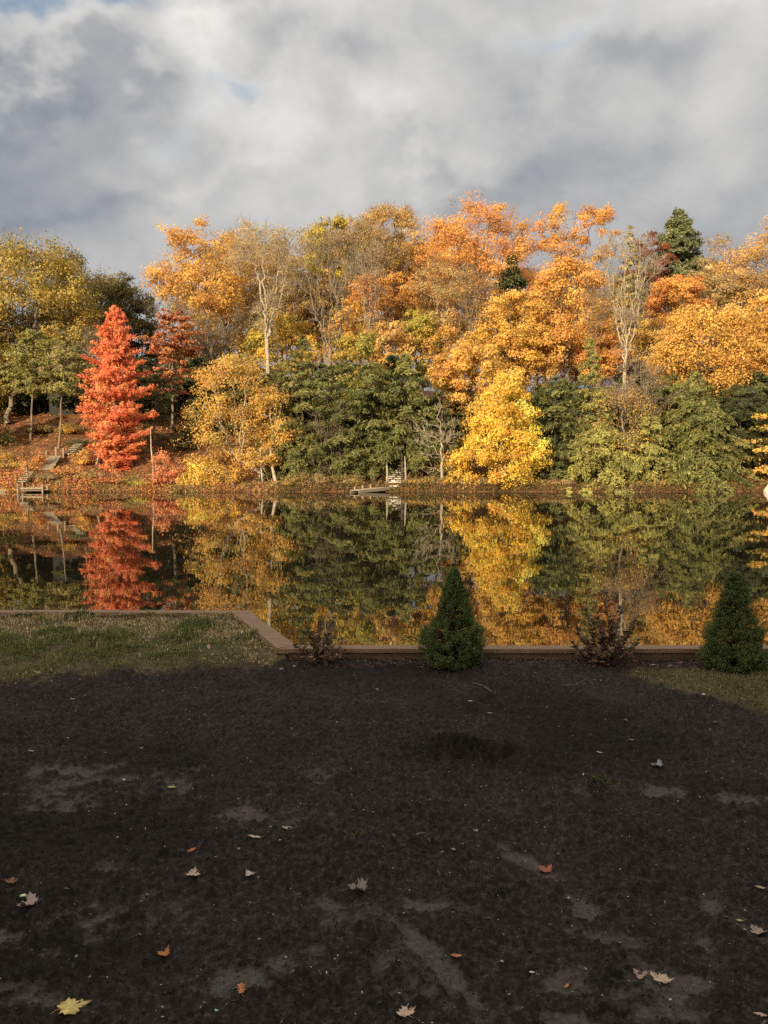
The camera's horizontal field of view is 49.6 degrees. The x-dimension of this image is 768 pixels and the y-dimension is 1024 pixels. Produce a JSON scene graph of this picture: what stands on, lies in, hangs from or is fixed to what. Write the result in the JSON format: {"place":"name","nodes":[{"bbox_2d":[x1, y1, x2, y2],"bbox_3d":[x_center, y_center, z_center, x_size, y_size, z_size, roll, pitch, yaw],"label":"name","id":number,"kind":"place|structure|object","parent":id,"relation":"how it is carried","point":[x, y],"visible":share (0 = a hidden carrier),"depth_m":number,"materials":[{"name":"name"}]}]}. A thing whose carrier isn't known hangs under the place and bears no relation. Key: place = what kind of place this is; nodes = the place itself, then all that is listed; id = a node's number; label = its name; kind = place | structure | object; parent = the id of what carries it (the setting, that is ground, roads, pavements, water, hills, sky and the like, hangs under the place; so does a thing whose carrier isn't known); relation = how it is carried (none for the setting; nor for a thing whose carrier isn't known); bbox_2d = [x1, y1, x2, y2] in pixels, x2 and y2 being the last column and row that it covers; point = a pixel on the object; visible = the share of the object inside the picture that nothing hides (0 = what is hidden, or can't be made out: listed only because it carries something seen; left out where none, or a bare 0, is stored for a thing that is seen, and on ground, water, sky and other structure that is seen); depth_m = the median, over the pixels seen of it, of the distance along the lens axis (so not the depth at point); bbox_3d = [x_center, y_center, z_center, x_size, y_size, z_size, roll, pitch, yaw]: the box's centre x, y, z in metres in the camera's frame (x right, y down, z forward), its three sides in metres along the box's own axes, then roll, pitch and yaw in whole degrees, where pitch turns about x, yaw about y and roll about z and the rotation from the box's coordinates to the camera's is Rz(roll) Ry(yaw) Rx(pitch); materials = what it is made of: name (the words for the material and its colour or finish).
{"place":"outdoors","nodes":[
{"label":"outdoors","id":0,"kind":"place"},
{"bbox_2d":[0,607,292,685],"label":"grass","id":1,"kind":"structure","parent":0,"point":[104,635],"depth_m":7.54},
{"bbox_2d":[0,616,767,1023],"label":"ground","id":2,"kind":"structure","parent":0,"point":[312,790],"depth_m":3.59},
{"bbox_2d":[293,616,346,664],"bbox_3d":[-0.522,1.044,6.724,0.455,0.407,0.286,0,4,0],"label":"garden shrub","id":3,"kind":"object","parent":2,"relation":"on","point":[317,657],"visible":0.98,"depth_m":6.73,"materials":[{"name":"brown plant"}]},
{"bbox_2d":[0,610,767,660],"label":"retaining wall","id":4,"kind":"structure","parent":2,"relation":"on","point":[273,638],"depth_m":6.89,"materials":[{"name":"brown wood"}]},
{"bbox_2d":[0,659,767,1023],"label":"soil crumbs","id":5,"kind":"object","parent":2,"relation":"on","point":[372,885],"visible":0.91,"depth_m":3.21,"materials":[{"name":"brown soil"}]},
{"bbox_2d":[0,659,767,1023],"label":"grit","id":6,"kind":"object","parent":2,"relation":"on","point":[402,857],"visible":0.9,"depth_m":3.33,"materials":[{"name":"gravel"}]},
{"bbox_2d":[414,566,488,670],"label":"dwarf spruce","id":7,"kind":"object","parent":2,"relation":"on","point":[458,641],"visible":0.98,"depth_m":6.54,"materials":[{"name":"green plant"}]},
{"bbox_2d":[290,657,710,671],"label":"mulch","id":8,"kind":"object","parent":2,"relation":"on","point":[514,662],"visible":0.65,"depth_m":6.73,"materials":[{"name":"bark mulch"},{"name":"soil"}]},
{"bbox_2d":[570,591,640,667],"bbox_3d":[1.778,0.935,6.673,0.576,0.613,0.306,-1,4,-19],"label":"garden shrub","id":9,"kind":"object","parent":8,"relation":"on","point":[607,654],"visible":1,"depth_m":6.66,"materials":[{"name":"brown plant"}]},
{"bbox_2d":[694,569,767,672],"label":"dwarf spruce","id":10,"kind":"object","parent":2,"relation":"on","point":[726,626],"visible":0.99,"depth_m":6.48,"materials":[{"name":"green plant"}]},
{"bbox_2d":[0,492,767,645],"bbox_3d":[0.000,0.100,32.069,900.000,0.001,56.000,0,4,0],"label":"lake water","id":11,"kind":"structure","parent":0,"point":[373,568],"depth_m":17.95,"materials":[{"name":"liquid"}]},
{"bbox_2d":[0,380,767,491],"bbox_3d":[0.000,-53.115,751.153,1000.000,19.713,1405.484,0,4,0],"label":"hillside","id":12,"kind":"structure","parent":0,"point":[54,444],"depth_m":60.32,"materials":[{"name":"brown soil"}]},
{"bbox_2d":[0,372,48,413],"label":"hemlock tree","id":13,"kind":"object","parent":12,"relation":"on","point":[22,401],"visible":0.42,"depth_m":68.13,"materials":[{"name":"green plant"}]},
{"bbox_2d":[0,328,82,440],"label":"hemlock tree","id":14,"kind":"object","parent":12,"relation":"on","point":[30,376],"visible":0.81,"depth_m":61.26,"materials":[{"name":"green plant"}]},
{"bbox_2d":[0,226,108,423],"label":"oak tree","id":15,"kind":"object","parent":12,"relation":"on","point":[60,300],"visible":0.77,"depth_m":63.58,"materials":[{"name":"yellow plant"}]},
{"bbox_2d":[31,340,98,448],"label":"hemlock tree","id":16,"kind":"object","parent":12,"relation":"on","point":[62,388],"visible":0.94,"depth_m":59.51,"materials":[{"name":"green plant"}]},
{"bbox_2d":[16,249,150,366],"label":"oak tree","id":17,"kind":"object","parent":12,"relation":"on","point":[110,284],"visible":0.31,"depth_m":73.58,"materials":[{"name":"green plant"}]},
{"bbox_2d":[75,305,159,471],"bbox_3d":[-18.478,-8.492,57.583,5.494,11.505,5.564,-3,5,-42],"label":"red maple","id":18,"kind":"object","parent":12,"relation":"on","point":[115,422],"visible":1,"depth_m":56.99,"materials":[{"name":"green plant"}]},
{"bbox_2d":[81,271,160,359],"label":"oak tree","id":19,"kind":"object","parent":12,"relation":"on","point":[147,326],"visible":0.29,"depth_m":76.19,"materials":[{"name":"green plant"}]},
{"bbox_2d":[80,355,174,423],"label":"hemlock tree","id":20,"kind":"object","parent":12,"relation":"on","point":[144,408],"visible":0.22,"depth_m":66.77,"materials":[{"name":"green plant"}]},
{"bbox_2d":[129,367,179,447],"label":"hemlock tree","id":21,"kind":"object","parent":12,"relation":"on","point":[156,392],"visible":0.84,"depth_m":61.52,"materials":[{"name":"green plant"}]},
{"bbox_2d":[141,447,186,485],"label":"red maple","id":22,"kind":"object","parent":12,"relation":"on","point":[166,478],"visible":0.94,"depth_m":55.96,"materials":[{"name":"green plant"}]},
{"bbox_2d":[135,308,205,430],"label":"maple tree","id":23,"kind":"object","parent":12,"relation":"on","point":[172,346],"visible":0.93,"depth_m":64.82,"materials":[{"name":"red plant"}]},
{"bbox_2d":[169,398,204,450],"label":"hemlock tree","id":24,"kind":"object","parent":12,"relation":"on","point":[185,436],"visible":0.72,"depth_m":62.34,"materials":[{"name":"green plant"}]},
{"bbox_2d":[159,357,234,419],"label":"hemlock tree","id":25,"kind":"object","parent":12,"relation":"on","point":[194,364],"visible":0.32,"depth_m":70.24,"materials":[{"name":"green plant"}]},
{"bbox_2d":[136,214,261,355],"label":"oak tree","id":26,"kind":"object","parent":12,"relation":"on","point":[176,278],"visible":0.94,"depth_m":71.61,"materials":[{"name":"brown plant"}]},
{"bbox_2d":[163,304,247,390],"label":"maple tree","id":27,"kind":"object","parent":12,"relation":"on","point":[224,336],"visible":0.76,"depth_m":69.02,"materials":[{"name":"brown plant"}]},
{"bbox_2d":[174,453,252,486],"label":"golden maple","id":28,"kind":"object","parent":12,"relation":"on","point":[195,469],"visible":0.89,"depth_m":55.74,"materials":[{"name":"yellow plant"}]},
{"bbox_2d":[185,264,270,360],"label":"maple tree","id":29,"kind":"object","parent":12,"relation":"on","point":[214,322],"visible":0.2,"depth_m":80.90,"materials":[{"name":"brown plant"}]},
{"bbox_2d":[170,345,287,479],"bbox_3d":[-10.445,-6.975,58.437,8.248,9.714,7.986,2,4,34],"label":"golden maple","id":30,"kind":"object","parent":12,"relation":"on","point":[209,379],"visible":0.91,"depth_m":57.52,"materials":[{"name":"yellow plant"}]},
{"bbox_2d":[164,231,297,361],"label":"maple tree","id":31,"kind":"object","parent":12,"relation":"on","point":[230,320],"visible":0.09,"depth_m":87.10,"materials":[{"name":"brown plant"}]},
{"bbox_2d":[190,366,282,437],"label":"hemlock tree","id":32,"kind":"object","parent":12,"relation":"on","point":[236,389],"visible":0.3,"depth_m":66.04,"materials":[{"name":"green plant"}]},
{"bbox_2d":[203,215,307,373],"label":"maple tree","id":33,"kind":"object","parent":12,"relation":"on","point":[251,296],"visible":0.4,"depth_m":77.69,"materials":[{"name":"yellow plant"}]},
{"bbox_2d":[231,445,283,484],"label":"golden maple","id":34,"kind":"object","parent":12,"relation":"on","point":[273,458],"visible":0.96,"depth_m":56.49,"materials":[{"name":"yellow plant"}]},
{"bbox_2d":[215,218,315,374],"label":"maple tree","id":35,"kind":"object","parent":12,"relation":"on","point":[281,250],"visible":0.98,"depth_m":67.64,"materials":[{"name":"beige plant"}]},
{"bbox_2d":[237,371,311,449],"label":"hemlock tree","id":36,"kind":"object","parent":12,"relation":"on","point":[271,374],"visible":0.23,"depth_m":64.58,"materials":[{"name":"green plant"}]},
{"bbox_2d":[252,384,305,481],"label":"golden maple","id":37,"kind":"object","parent":12,"relation":"on","point":[286,433],"visible":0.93,"depth_m":57.55,"materials":[{"name":"yellow plant"}]},
{"bbox_2d":[235,308,325,409],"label":"maple tree","id":38,"kind":"object","parent":12,"relation":"on","point":[294,327],"visible":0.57,"depth_m":71.18,"materials":[{"name":"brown plant"}]},
{"bbox_2d":[236,253,331,371],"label":"maple tree","id":39,"kind":"object","parent":12,"relation":"on","point":[297,297],"visible":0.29,"depth_m":81.86,"materials":[{"name":"brown plant"}]},
{"bbox_2d":[240,226,350,374],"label":"maple tree","id":40,"kind":"object","parent":12,"relation":"on","point":[297,268],"visible":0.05,"depth_m":88.67,"materials":[{"name":"brown plant"}]},
{"bbox_2d":[247,333,352,483],"bbox_3d":[-6.011,-7.261,59.382,8.203,10.805,7.864,0,4,0],"label":"hemlock tree","id":41,"kind":"object","parent":12,"relation":"on","point":[294,454],"visible":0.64,"depth_m":58.29,"materials":[{"name":"green plant"}]},
{"bbox_2d":[287,269,357,390],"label":"maple tree","id":42,"kind":"object","parent":12,"relation":"on","point":[319,302],"visible":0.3,"depth_m":83.90,"materials":[{"name":"brown plant"}]},
{"bbox_2d":[276,218,371,451],"bbox_3d":[-4.432,-13.222,63.492,7.137,17.586,5.577,-1,4,-19],"label":"ash tree","id":43,"kind":"object","parent":12,"relation":"on","point":[352,272],"visible":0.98,"depth_m":62.99,"materials":[{"name":"grey plant"}]},
{"bbox_2d":[291,212,373,364],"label":"maple tree","id":44,"kind":"object","parent":12,"relation":"on","point":[338,223],"visible":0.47,"depth_m":79.59,"materials":[{"name":"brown plant"}]},
{"bbox_2d":[298,362,381,482],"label":"hemlock tree","id":45,"kind":"object","parent":12,"relation":"on","point":[341,369],"visible":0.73,"depth_m":57.03,"materials":[{"name":"green plant"}]},
{"bbox_2d":[288,226,408,360],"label":"maple tree","id":46,"kind":"object","parent":12,"relation":"on","point":[311,315],"visible":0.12,"depth_m":86.79,"materials":[{"name":"brown plant"}]},
{"bbox_2d":[316,298,382,372],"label":"maple tree","id":47,"kind":"object","parent":12,"relation":"on","point":[351,316],"visible":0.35,"depth_m":70.99,"materials":[{"name":"brown plant"}]},
{"bbox_2d":[323,329,393,467],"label":"maple tree","id":48,"kind":"object","parent":12,"relation":"on","point":[363,346],"visible":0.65,"depth_m":58.16,"materials":[{"name":"yellow plant"}]},
{"bbox_2d":[321,211,399,363],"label":"maple tree","id":49,"kind":"object","parent":12,"relation":"on","point":[348,237],"visible":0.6,"depth_m":76.00,"materials":[{"name":"orange plant"}]},
{"bbox_2d":[341,240,391,418],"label":"birch tree","id":50,"kind":"object","parent":12,"relation":"on","point":[375,289],"visible":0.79,"depth_m":69.01,"materials":[{"name":"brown plant"}]},
{"bbox_2d":[332,361,407,481],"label":"hemlock tree","id":51,"kind":"object","parent":12,"relation":"on","point":[360,397],"visible":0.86,"depth_m":56.81,"materials":[{"name":"green plant"}]},
{"bbox_2d":[0,465,767,491],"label":"undergrowth","id":52,"kind":"object","parent":12,"relation":"on","point":[175,487],"visible":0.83,"depth_m":55.15,"materials":[{"name":"brown plant"}]},
{"bbox_2d":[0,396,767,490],"bbox_3d":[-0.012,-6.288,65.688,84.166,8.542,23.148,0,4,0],"label":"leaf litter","id":53,"kind":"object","parent":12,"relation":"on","point":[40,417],"visible":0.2,"depth_m":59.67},
{"bbox_2d":[340,269,427,417],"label":"maple tree","id":54,"kind":"object","parent":12,"relation":"on","point":[354,297],"visible":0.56,"depth_m":71.81,"materials":[{"name":"brown plant"}]},
{"bbox_2d":[350,200,421,350],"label":"maple tree","id":55,"kind":"object","parent":12,"relation":"on","point":[401,221],"visible":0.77,"depth_m":79.57,"materials":[{"name":"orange plant"}]},
{"bbox_2d":[356,318,421,416],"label":"maple tree","id":56,"kind":"object","parent":12,"relation":"on","point":[393,333],"visible":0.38,"depth_m":66.90,"materials":[{"name":"brown plant"}]},
{"bbox_2d":[351,352,441,455],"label":"hemlock tree","id":57,"kind":"object","parent":12,"relation":"on","point":[390,358],"visible":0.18,"depth_m":62.84,"materials":[{"name":"green plant"}]},
{"bbox_2d":[363,353,444,477],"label":"hemlock tree","id":58,"kind":"object","parent":12,"relation":"on","point":[402,428],"visible":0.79,"depth_m":57.40,"materials":[{"name":"green plant"}]},
{"bbox_2d":[346,227,469,386],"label":"maple tree","id":59,"kind":"object","parent":12,"relation":"on","point":[409,268],"visible":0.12,"depth_m":87.81,"materials":[{"name":"brown plant"}]},
{"bbox_2d":[391,307,445,393],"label":"maple tree","id":60,"kind":"object","parent":12,"relation":"on","point":[421,326],"visible":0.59,"depth_m":68.52,"materials":[{"name":"yellow plant"}]},
{"bbox_2d":[391,250,476,399],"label":"maple tree","id":61,"kind":"object","parent":12,"relation":"on","point":[446,271],"visible":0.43,"depth_m":73.12,"materials":[{"name":"orange plant"}]},
{"bbox_2d":[409,389,464,479],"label":"hemlock tree","id":62,"kind":"object","parent":12,"relation":"on","point":[437,394],"visible":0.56,"depth_m":57.94,"materials":[{"name":"green plant"}]},
{"bbox_2d":[411,397,463,478],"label":"birch tree","id":63,"kind":"object","parent":12,"relation":"on","point":[441,440],"visible":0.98,"depth_m":56.01,"materials":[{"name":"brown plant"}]},
{"bbox_2d":[389,228,500,398],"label":"maple tree","id":64,"kind":"object","parent":12,"relation":"on","point":[421,243],"visible":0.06,"depth_m":87.25,"materials":[{"name":"brown plant"}]},
{"bbox_2d":[413,323,477,401],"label":"maple tree","id":65,"kind":"object","parent":12,"relation":"on","point":[441,331],"visible":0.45,"depth_m":68.11,"materials":[{"name":"brown plant"}]},
{"bbox_2d":[428,337,508,418],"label":"maple tree","id":66,"kind":"object","parent":12,"relation":"on","point":[443,375],"visible":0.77,"depth_m":62.18,"materials":[{"name":"brown plant"}]},
{"bbox_2d":[420,264,522,395],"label":"maple tree","id":67,"kind":"object","parent":12,"relation":"on","point":[452,302],"visible":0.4,"depth_m":69.58,"materials":[{"name":"brown plant"}]},
{"bbox_2d":[410,185,553,404],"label":"maple tree","id":68,"kind":"object","parent":12,"relation":"on","point":[445,233],"visible":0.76,"depth_m":76.53,"materials":[{"name":"brown plant"}]},
{"bbox_2d":[433,368,555,490],"bbox_3d":[7.683,-5.505,55.709,7.678,8.539,6.651,-2,4,-28],"label":"yellow maple","id":69,"kind":"object","parent":12,"relation":"on","point":[487,421],"visible":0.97,"depth_m":54.81,"materials":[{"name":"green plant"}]},
{"bbox_2d":[463,289,553,375],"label":"maple tree","id":70,"kind":"object","parent":12,"relation":"on","point":[508,339],"visible":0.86,"depth_m":65.24,"materials":[{"name":"brown plant"}]},
{"bbox_2d":[489,251,535,367],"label":"pine tree","id":71,"kind":"object","parent":12,"relation":"on","point":[512,281],"visible":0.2,"depth_m":74.40,"materials":[{"name":"green plant"}]},
{"bbox_2d":[500,323,564,390],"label":"maple tree","id":72,"kind":"object","parent":12,"relation":"on","point":[548,370],"visible":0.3,"depth_m":66.68,"materials":[{"name":"brown plant"}]},
{"bbox_2d":[520,374,589,484],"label":"hemlock tree","id":73,"kind":"object","parent":12,"relation":"on","point":[560,451],"visible":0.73,"depth_m":56.65,"materials":[{"name":"green plant"}]},
{"bbox_2d":[515,251,621,391],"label":"maple tree","id":74,"kind":"object","parent":12,"relation":"on","point":[568,266],"visible":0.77,"depth_m":66.73,"materials":[{"name":"brown plant"}]},
{"bbox_2d":[527,201,623,387],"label":"oak tree","id":75,"kind":"object","parent":12,"relation":"on","point":[600,219],"visible":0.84,"depth_m":77.43,"materials":[{"name":"brown plant"}]},
{"bbox_2d":[555,337,627,482],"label":"hemlock tree","id":76,"kind":"object","parent":12,"relation":"on","point":[586,407],"visible":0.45,"depth_m":56.98,"materials":[{"name":"green plant"}]},
{"bbox_2d":[574,274,613,409],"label":"birch tree","id":77,"kind":"object","parent":12,"relation":"on","point":[601,307],"visible":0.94,"depth_m":63.77,"materials":[{"name":"brown plant"}]},
{"bbox_2d":[544,268,646,389],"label":"maple tree","id":78,"kind":"object","parent":12,"relation":"on","point":[617,282],"visible":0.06,"depth_m":86.78,"materials":[{"name":"brown plant"}]},
{"bbox_2d":[567,318,629,386],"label":"maple tree","id":79,"kind":"object","parent":12,"relation":"on","point":[609,358],"visible":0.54,"depth_m":66.49,"materials":[{"name":"brown plant"}]},
{"bbox_2d":[555,422,651,492],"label":"hemlock tree","id":80,"kind":"object","parent":12,"relation":"on","point":[586,466],"visible":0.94,"depth_m":54.76,"materials":[{"name":"green plant"}]},
{"bbox_2d":[560,374,670,478],"bbox_3d":[15.679,-5.706,56.989,7.119,7.577,6.251,0,4,0],"label":"beech tree","id":81,"kind":"object","parent":12,"relation":"on","point":[627,399],"visible":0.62,"depth_m":56.03,"materials":[{"name":"brown plant"}]},
{"bbox_2d":[579,225,671,435],"bbox_3d":[18.850,-13.595,64.709,6.343,17.114,5.801,3,5,38],"label":"ash tree","id":82,"kind":"object","parent":12,"relation":"on","point":[625,350],"visible":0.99,"depth_m":63.97,"materials":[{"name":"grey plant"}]},
{"bbox_2d":[608,225,650,373],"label":"spruce tree","id":83,"kind":"object","parent":12,"relation":"on","point":[629,291],"visible":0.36,"depth_m":76.69,"materials":[{"name":"plant"}]},
{"bbox_2d":[591,355,682,452],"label":"beech tree","id":84,"kind":"object","parent":12,"relation":"on","point":[645,371],"visible":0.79,"depth_m":59.25,"materials":[{"name":"brown plant"}]},
{"bbox_2d":[618,228,678,353],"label":"maple tree","id":85,"kind":"object","parent":12,"relation":"on","point":[663,247],"visible":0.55,"depth_m":81.92,"materials":[{"name":"brown plant"}]},
{"bbox_2d":[623,312,681,376],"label":"maple tree","id":86,"kind":"object","parent":12,"relation":"on","point":[642,337],"visible":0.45,"depth_m":69.13,"materials":[{"name":"brown plant"}]},
{"bbox_2d":[617,414,689,488],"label":"hemlock tree","id":87,"kind":"object","parent":12,"relation":"on","point":[655,452],"visible":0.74,"depth_m":55.43,"materials":[{"name":"green plant"}]},
{"bbox_2d":[636,373,705,463],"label":"hemlock tree","id":88,"kind":"object","parent":12,"relation":"on","point":[666,389],"visible":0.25,"depth_m":61.17,"materials":[{"name":"green plant"}]},
{"bbox_2d":[645,207,710,371],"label":"spruce tree","id":89,"kind":"object","parent":12,"relation":"on","point":[678,228],"visible":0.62,"depth_m":83.40,"materials":[{"name":"green plant"}]},
{"bbox_2d":[640,272,717,374],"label":"maple tree","id":90,"kind":"object","parent":12,"relation":"on","point":[691,289],"visible":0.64,"depth_m":71.78,"materials":[{"name":"brown plant"}]},
{"bbox_2d":[634,300,767,445],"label":"oak tree","id":91,"kind":"object","parent":12,"relation":"on","point":[698,320],"visible":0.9,"depth_m":61.52,"materials":[{"name":"brown plant"}]},
{"bbox_2d":[651,371,759,492],"bbox_3d":[21.382,-5.452,56.167,7.504,8.284,7.089,2,4,30],"label":"hemlock tree","id":92,"kind":"object","parent":12,"relation":"on","point":[696,413],"visible":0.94,"depth_m":55.49,"materials":[{"name":"green plant"}]},
{"bbox_2d":[675,264,747,371],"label":"oak tree","id":93,"kind":"object","parent":12,"relation":"on","point":[723,288],"visible":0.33,"depth_m":75.50,"materials":[{"name":"brown plant"}]},
{"bbox_2d":[679,230,767,368],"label":"oak tree","id":94,"kind":"object","parent":12,"relation":"on","point":[718,241],"visible":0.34,"depth_m":77.49,"materials":[{"name":"orange plant"}]},
{"bbox_2d":[693,383,767,473],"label":"hemlock tree","id":95,"kind":"object","parent":12,"relation":"on","point":[742,396],"visible":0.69,"depth_m":58.78,"materials":[{"name":"green plant"}]},
{"bbox_2d":[706,215,767,341],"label":"oak tree","id":96,"kind":"object","parent":12,"relation":"on","point":[742,272],"visible":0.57,"depth_m":76.21,"materials":[{"name":"orange plant"}]},
{"bbox_2d":[708,286,767,429],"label":"oak tree","id":97,"kind":"object","parent":12,"relation":"on","point":[764,299],"visible":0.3,"depth_m":64.26,"materials":[{"name":"brown plant"}]},
{"bbox_2d":[716,371,767,448],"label":"hemlock tree","id":98,"kind":"object","parent":12,"relation":"on","point":[760,384],"visible":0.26,"depth_m":62.73,"materials":[{"name":"green plant"}]},
{"bbox_2d":[733,413,767,480],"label":"maple tree","id":99,"kind":"object","parent":12,"relation":"on","point":[762,468],"visible":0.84,"depth_m":56.91,"materials":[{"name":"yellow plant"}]},
{"bbox_2d":[0,0,767,391],"label":"sky","id":100,"kind":"structure","parent":0,"point":[117,117],"materials":[{"name":"grey"}]},
{"bbox_2d":[621,663,767,717],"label":"grass","id":101,"kind":"structure","parent":0,"point":[660,674],"depth_m":6.18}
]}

